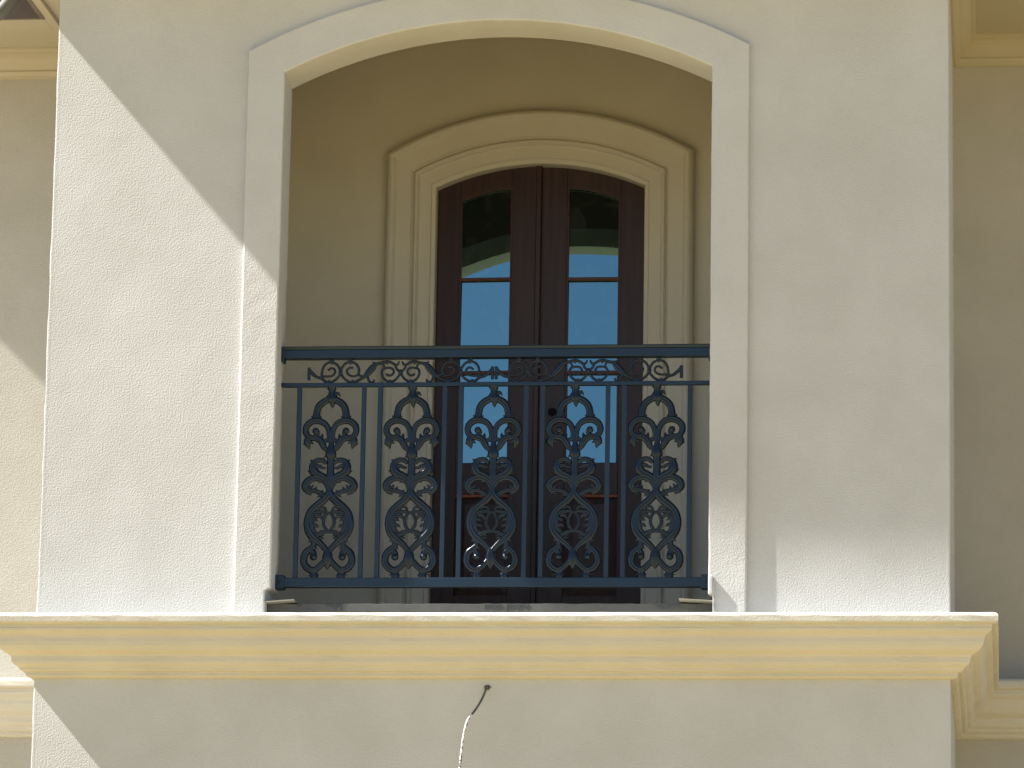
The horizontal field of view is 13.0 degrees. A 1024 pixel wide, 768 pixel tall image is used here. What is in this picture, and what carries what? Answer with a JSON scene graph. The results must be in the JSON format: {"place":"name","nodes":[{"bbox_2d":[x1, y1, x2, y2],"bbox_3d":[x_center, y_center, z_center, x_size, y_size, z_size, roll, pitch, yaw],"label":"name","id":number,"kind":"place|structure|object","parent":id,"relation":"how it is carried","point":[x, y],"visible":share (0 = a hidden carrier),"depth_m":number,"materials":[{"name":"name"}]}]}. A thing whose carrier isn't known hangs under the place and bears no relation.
{"place":"outdoors","nodes":[
{"label":"outdoors","id":0,"kind":"place"},
{"bbox_2d":[0,0,1023,767],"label":"rendered house","id":1,"kind":"structure","parent":0,"point":[804,218],"depth_m":18.36,"materials":[{"name":"paint"}]},
{"bbox_2d":[0,0,18,20],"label":"downpipe","id":2,"kind":"object","parent":1,"relation":"attached to","point":[7,7],"visible":1,"depth_m":19.81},
{"bbox_2d":[459,685,491,767],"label":"dangling cable","id":3,"kind":"object","parent":1,"relation":"hanging from","point":[487,687],"visible":1,"depth_m":17.75,"materials":[{"name":"white paint"}]},
{"bbox_2d":[430,167,536,603],"bbox_3d":[-0.119,0.138,20.005,0.454,2.289,0.040,-1,-12,8],"label":"door","id":4,"kind":"structure","parent":1,"relation":"in","point":[487,222],"depth_m":20.08,"materials":[{"name":"brown wood"}]},
{"bbox_2d":[275,344,709,590],"bbox_3d":[-0.073,0.338,18.207,1.778,1.003,0.062,0,-12,6],"label":"balcony railing","id":5,"kind":"object","parent":1,"relation":"attached to","point":[411,479],"visible":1,"depth_m":18.20,"materials":[{"name":"metal"}]},
{"bbox_2d":[536,167,644,603],"bbox_3d":[0.345,0.136,19.962,0.478,2.289,0.042,0,-12,6],"label":"door","id":6,"kind":"structure","parent":1,"relation":"in","point":[593,223],"depth_m":20.04,"materials":[{"name":"brown wood"}]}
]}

